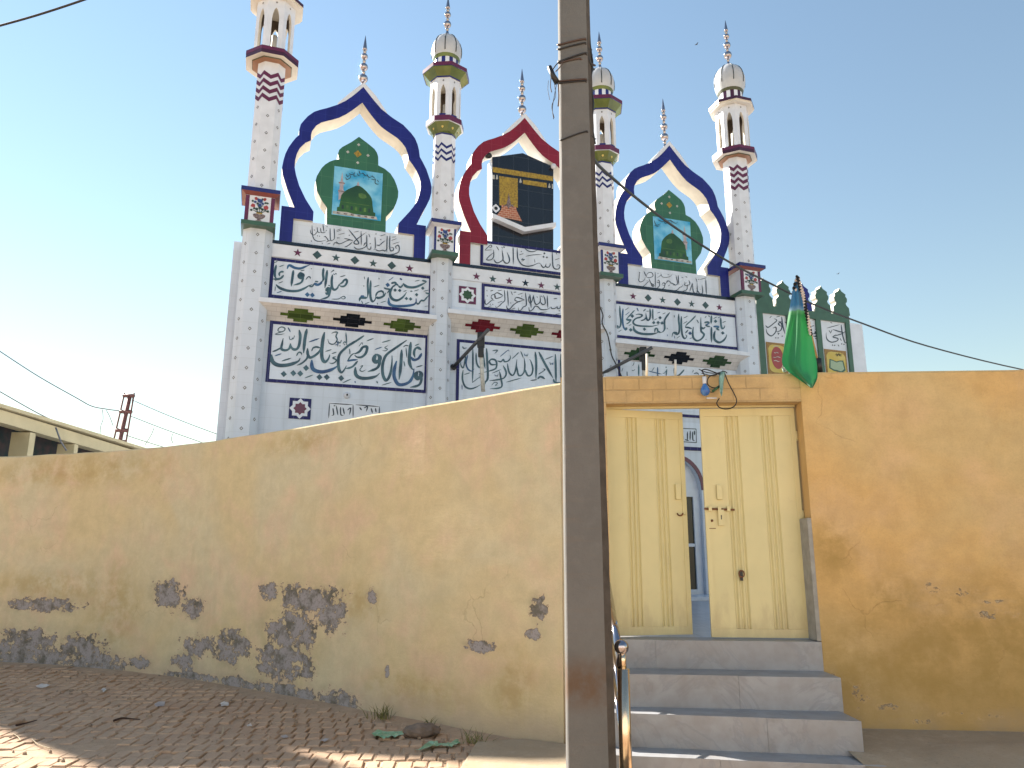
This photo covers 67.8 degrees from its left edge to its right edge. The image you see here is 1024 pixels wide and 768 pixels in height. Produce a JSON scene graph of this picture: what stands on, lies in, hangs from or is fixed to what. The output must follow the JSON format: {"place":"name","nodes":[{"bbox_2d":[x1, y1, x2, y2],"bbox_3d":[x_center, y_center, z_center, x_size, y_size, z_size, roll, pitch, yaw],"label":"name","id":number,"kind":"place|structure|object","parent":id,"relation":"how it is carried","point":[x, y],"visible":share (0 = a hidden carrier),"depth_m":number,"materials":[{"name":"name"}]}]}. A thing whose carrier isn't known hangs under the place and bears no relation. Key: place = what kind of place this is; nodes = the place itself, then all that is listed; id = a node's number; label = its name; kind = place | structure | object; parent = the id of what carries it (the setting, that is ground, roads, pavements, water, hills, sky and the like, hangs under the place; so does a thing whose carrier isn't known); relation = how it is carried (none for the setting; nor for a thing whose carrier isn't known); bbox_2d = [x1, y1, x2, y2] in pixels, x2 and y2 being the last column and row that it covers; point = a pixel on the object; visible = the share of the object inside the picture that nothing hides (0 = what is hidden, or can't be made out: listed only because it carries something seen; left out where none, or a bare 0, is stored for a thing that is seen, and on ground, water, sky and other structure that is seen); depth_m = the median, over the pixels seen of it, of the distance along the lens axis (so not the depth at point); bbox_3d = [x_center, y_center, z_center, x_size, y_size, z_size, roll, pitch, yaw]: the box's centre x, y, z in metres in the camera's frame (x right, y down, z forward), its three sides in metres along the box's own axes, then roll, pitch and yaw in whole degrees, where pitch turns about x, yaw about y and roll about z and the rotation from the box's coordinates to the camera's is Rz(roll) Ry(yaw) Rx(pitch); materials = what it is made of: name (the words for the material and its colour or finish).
{"place":"outdoors","nodes":[
{"label":"outdoors","id":0,"kind":"place"},
{"bbox_2d":[0,662,513,767],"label":"street paving","id":1,"kind":"structure","parent":0,"point":[181,743],"depth_m":7.31,"materials":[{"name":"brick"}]},
{"bbox_2d":[15,720,36,725],"bbox_3d":[-4.749,3.318,7.462,0.033,0.021,0.251,-3,-13,15],"label":"twig","id":2,"kind":"object","parent":1,"relation":"on","point":[19,724],"visible":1,"depth_m":7.41,"materials":[{"name":"brown wood"}]},
{"bbox_2d":[36,683,48,687],"bbox_3d":[-5.932,3.813,9.630,0.149,0.014,0.380,4,-14,-17],"label":"paper scrap","id":3,"kind":"object","parent":1,"relation":"on","point":[41,685],"visible":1,"depth_m":9.62,"materials":[{"name":"white paper"}]},
{"bbox_2d":[113,717,139,721],"bbox_3d":[-3.845,3.360,7.633,0.242,0.021,0.139,0,-13,0],"label":"twig","id":4,"kind":"object","parent":1,"relation":"on","point":[116,719],"visible":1,"depth_m":7.65,"materials":[{"name":"brown wood"}]},
{"bbox_2d":[155,701,164,706],"bbox_3d":[-3.912,3.545,8.448,0.112,0.017,0.327,5,-14,-22],"label":"paper scrap","id":5,"kind":"object","parent":1,"relation":"on","point":[159,703],"visible":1,"depth_m":8.45,"materials":[{"name":"white paper"}]},
{"bbox_2d":[220,701,228,705],"bbox_3d":[-3.198,3.557,8.483,0.094,0.014,0.274,6,-14,-24],"label":"paper scrap","id":6,"kind":"object","parent":1,"relation":"on","point":[223,703],"visible":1,"depth_m":8.46,"materials":[{"name":"white paper"}]},
{"bbox_2d":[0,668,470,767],"bbox_3d":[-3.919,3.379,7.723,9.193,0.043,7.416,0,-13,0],"label":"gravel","id":7,"kind":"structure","parent":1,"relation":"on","point":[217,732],"depth_m":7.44,"materials":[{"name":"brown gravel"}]},
{"bbox_2d":[358,702,393,720],"bbox_3d":[-1.343,3.314,7.740,0.494,0.174,0.232,0,-13,0],"label":"grass tuft","id":8,"kind":"object","parent":1,"relation":"on","point":[382,715],"visible":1,"depth_m":7.73,"materials":[{"name":"green plant"}]},
{"bbox_2d":[372,729,403,738],"bbox_3d":[-1.138,3.210,6.978,0.302,0.031,0.312,0,-13,0],"label":"plastic scrap","id":9,"kind":"object","parent":1,"relation":"on","point":[382,734],"visible":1,"depth_m":6.99,"materials":[{"name":"green plastic"}]},
{"bbox_2d":[403,723,440,738],"bbox_3d":[-0.834,3.210,7.057,0.352,0.141,0.264,0,-13,0],"label":"stone","id":10,"kind":"object","parent":1,"relation":"on","point":[421,730],"visible":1,"depth_m":6.98,"materials":[{"name":"stone"}]},
{"bbox_2d":[415,739,459,749],"bbox_3d":[-0.623,3.123,6.586,0.282,0.026,0.471,-3,-13,14],"label":"plastic scrap","id":11,"kind":"object","parent":1,"relation":"on","point":[436,743],"visible":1,"depth_m":6.61,"materials":[{"name":"green plastic"}]},
{"bbox_2d":[460,729,497,744],"bbox_3d":[-0.322,3.100,6.723,0.391,0.142,0.252,-5,-14,23],"label":"grass tuft","id":12,"kind":"object","parent":1,"relation":"on","point":[473,740],"visible":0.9,"depth_m":6.73,"materials":[{"name":"green plant"}]},
{"bbox_2d":[0,0,1023,447],"label":"sky","id":13,"kind":"structure","parent":0,"point":[887,136],"materials":[{"name":"blue"}]},
{"bbox_2d":[633,601,808,638],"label":"courtyard floor","id":14,"kind":"structure","parent":0,"point":[701,625],"depth_m":8.83,"materials":[{"name":"tile"}]},
{"bbox_2d":[0,403,144,456],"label":"veranda house","id":15,"kind":"structure","parent":14,"relation":"on","point":[24,433],"depth_m":17.77,"materials":[{"name":"beige paint"}]},
{"bbox_2d":[113,393,134,441],"bbox_3d":[-14.808,4.073,27.784,1.229,7.678,0.170,0,-13,0],"label":"lattice pole","id":16,"kind":"object","parent":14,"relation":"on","point":[125,413],"visible":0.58,"depth_m":28.41,"materials":[{"name":"red metal"}]},
{"bbox_2d":[0,391,47,417],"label":"line wire","id":17,"kind":"object","parent":16,"relation":"attached to","point":[22,404],"visible":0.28,"depth_m":28.53,"materials":[{"name":"grey metal"}]},
{"bbox_2d":[0,351,118,410],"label":"line wire","id":18,"kind":"object","parent":16,"relation":"attached to","point":[56,386],"visible":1,"depth_m":28.68,"materials":[{"name":"metal"}]},
{"bbox_2d":[131,416,201,442],"bbox_3d":[-12.085,1.944,28.278,4.343,1.547,0.032,0,-13,0],"label":"line wire","id":19,"kind":"object","parent":16,"relation":"attached to","point":[165,429],"visible":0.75,"depth_m":28.32,"materials":[{"name":"grey metal"}]},
{"bbox_2d":[135,401,216,433],"bbox_3d":[-11.592,1.566,28.366,5.222,1.940,0.032,0,-13,0],"label":"line wire","id":20,"kind":"object","parent":16,"relation":"attached to","point":[176,418],"visible":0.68,"depth_m":28.41,"materials":[{"name":"grey metal"}]},
{"bbox_2d":[216,0,765,600],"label":"mosque","id":21,"kind":"structure","parent":14,"relation":"on","point":[350,308],"depth_m":14.27,"materials":[{"name":"white paint"}]},
{"bbox_2d":[450,328,489,391],"bbox_3d":[-0.714,-0.348,13.506,0.177,1.074,1.085,11,-17,-39],"label":"lamp arm","id":22,"kind":"object","parent":21,"relation":"attached to","point":[479,342],"visible":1,"depth_m":13.30},
{"bbox_2d":[600,306,621,375],"bbox_3d":[1.887,-0.918,14.691,0.492,1.606,0.024,4,-14,-18],"label":"cable","id":23,"kind":"object","parent":21,"relation":"attached to","point":[608,340],"visible":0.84,"depth_m":14.66,"materials":[{"name":"black rubber"}]},
{"bbox_2d":[603,346,652,375],"bbox_3d":[2.116,-0.310,14.497,1.288,0.718,0.260,-8,-15,31],"label":"lamp arm","id":24,"kind":"object","parent":21,"relation":"attached to","point":[642,353],"visible":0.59,"depth_m":14.31},
{"bbox_2d":[686,489,703,594],"bbox_3d":[3.185,3.057,14.705,1.044,2.040,0.080,4,-14,-18],"label":"window","id":25,"kind":"structure","parent":21,"relation":"in","point":[692,496],"depth_m":14.80,"materials":[{"name":"white metal"}]},
{"bbox_2d":[756,280,866,407],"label":"side wall","id":26,"kind":"structure","parent":14,"relation":"on","point":[839,342],"depth_m":17.02,"materials":[{"name":"paint"}]},
{"bbox_2d":[849,728,1023,767],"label":"cement apron","id":27,"kind":"object","parent":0,"point":[899,748],"visible":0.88,"depth_m":5.75,"materials":[{"name":"grey concrete"}]},
{"label":"ground","id":28,"kind":"structure","parent":0,"visible":0},
{"bbox_2d":[0,383,565,743],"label":"boundary wall","id":29,"kind":"structure","parent":28,"relation":"on","point":[407,563],"depth_m":9.02,"materials":[{"name":"yellow paint"}]},
{"bbox_2d":[461,738,565,767],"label":"cement ramp","id":30,"kind":"structure","parent":28,"relation":"on","point":[517,753],"depth_m":6.20,"materials":[{"name":"beige concrete"}]},
{"bbox_2d":[558,0,616,767],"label":"utility pole","id":31,"kind":"object","parent":28,"relation":"on","point":[590,712],"visible":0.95,"depth_m":5.57,"materials":[{"name":"concrete"}]},
{"bbox_2d":[0,0,85,26],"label":"overhead cable","id":32,"kind":"object","parent":31,"relation":"attached to","point":[39,14],"visible":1,"depth_m":7.84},
{"bbox_2d":[547,60,563,118],"bbox_3d":[0.349,-2.384,6.165,0.132,0.536,0.068,6,-14,-24],"label":"wire knot","id":33,"kind":"object","parent":31,"relation":"attached to","point":[554,78],"visible":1,"depth_m":6.17,"materials":[{"name":"black paint"}]},
{"bbox_2d":[559,80,586,83],"bbox_3d":[0.532,-2.511,6.358,0.304,0.239,0.292,0,-13,0],"label":"wire tie","id":34,"kind":"object","parent":31,"relation":"attached to","point":[573,81],"visible":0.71,"depth_m":6.20,"materials":[{"name":"black metal"}]},
{"bbox_2d":[557,38,590,47],"bbox_3d":[0.528,-2.875,6.442,0.312,0.242,0.296,0,-13,0],"label":"wire tie","id":35,"kind":"object","parent":31,"relation":"attached to","point":[571,41],"visible":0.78,"depth_m":6.29,"materials":[{"name":"metal"}]},
{"bbox_2d":[557,42,592,55],"bbox_3d":[0.530,-2.833,6.432,0.315,0.240,0.294,0,-13,0],"label":"wire tie","id":36,"kind":"object","parent":31,"relation":"attached to","point":[573,45],"visible":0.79,"depth_m":6.28,"materials":[{"name":"black metal"}]},
{"bbox_2d":[557,52,594,69],"bbox_3d":[0.538,-2.716,6.405,0.327,0.245,0.296,0,-13,0],"label":"wire tie","id":37,"kind":"object","parent":31,"relation":"attached to","point":[576,55],"visible":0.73,"depth_m":6.26,"materials":[{"name":"black metal"}]},
{"bbox_2d":[559,78,593,89],"bbox_3d":[0.532,-2.528,6.362,0.308,0.244,0.296,0,-13,0],"label":"wire tie","id":38,"kind":"object","parent":31,"relation":"attached to","point":[565,80],"visible":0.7,"depth_m":6.20,"materials":[{"name":"black metal"}]},
{"bbox_2d":[557,57,595,66],"bbox_3d":[0.542,-2.706,6.403,0.334,0.233,0.296,0,-13,0],"label":"wire tie","id":39,"kind":"object","parent":31,"relation":"attached to","point":[594,65],"visible":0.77,"depth_m":6.25,"materials":[{"name":"metal"}]},
{"bbox_2d":[559,130,595,140],"bbox_3d":[0.539,-2.006,6.241,0.313,0.193,0.293,0,-13,0],"label":"wire tie","id":40,"kind":"object","parent":31,"relation":"attached to","point":[574,135],"visible":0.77,"depth_m":6.09,"materials":[{"name":"black metal"}]},
{"bbox_2d":[590,40,595,143],"bbox_3d":[0.660,-2.413,6.258,0.042,0.973,0.023,0,-13,0],"label":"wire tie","id":41,"kind":"object","parent":31,"relation":"attached to","point":[592,90],"visible":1,"depth_m":6.24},
{"bbox_2d":[595,159,1023,369],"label":"overhead cable","id":42,"kind":"object","parent":31,"relation":"attached to","point":[602,169],"visible":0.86,"depth_m":10.27,"materials":[{"name":"black rubber"}]},
{"bbox_2d":[610,583,631,767],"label":"handrail","id":43,"kind":"object","parent":28,"relation":"on","point":[621,673],"visible":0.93,"depth_m":5.25,"materials":[{"name":"silver metal"}]},
{"bbox_2d":[614,636,885,767],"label":"marble steps","id":44,"kind":"structure","parent":28,"relation":"on","point":[711,702],"depth_m":6.21,"materials":[{"name":"white stone"}]},
{"bbox_2d":[561,370,1023,731],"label":"gate wall","id":45,"kind":"structure","parent":28,"relation":"on","point":[912,521],"depth_m":6.83,"materials":[{"name":"paint"}]},
{"bbox_2d":[646,354,647,375],"bbox_3d":[1.315,-0.184,7.429,0.033,0.227,0.023,0,-13,0],"label":"peg","id":46,"kind":"object","parent":45,"relation":"on","point":[646,364],"visible":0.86,"depth_m":7.42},
{"bbox_2d":[674,359,676,375],"bbox_3d":[1.591,-0.156,7.423,0.032,0.169,0.023,0,-13,0],"label":"peg","id":47,"kind":"object","parent":45,"relation":"on","point":[675,366],"visible":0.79,"depth_m":7.42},
{"bbox_2d":[700,371,709,395],"bbox_3d":[1.819,-0.014,7.189,0.087,0.261,0.088,0,-13,0],"label":"light bulb","id":48,"kind":"object","parent":45,"relation":"hanging from","point":[705,390],"visible":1,"depth_m":7.15,"materials":[{"name":"blue glass"}]},
{"bbox_2d":[606,405,808,637],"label":"metal gate","id":49,"kind":"structure","parent":45,"relation":"attached to","point":[754,512],"depth_m":7.20,"materials":[{"name":"yellow metal"}]},
{"bbox_2d":[699,369,736,409],"bbox_3d":[1.942,0.042,7.161,0.342,0.393,0.080,0,-13,0],"label":"hanging cable","id":50,"kind":"object","parent":45,"relation":"hanging from","point":[722,374],"visible":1,"depth_m":7.16,"materials":[{"name":"black metal"}]},
{"bbox_2d":[782,275,822,387],"bbox_3d":[2.804,-0.493,7.286,0.511,1.151,0.227,6,-14,-22],"label":"flag","id":51,"kind":"object","parent":45,"relation":"hanging from","point":[801,361],"visible":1,"depth_m":7.21,"materials":[{"name":"green fabric"}]}
]}

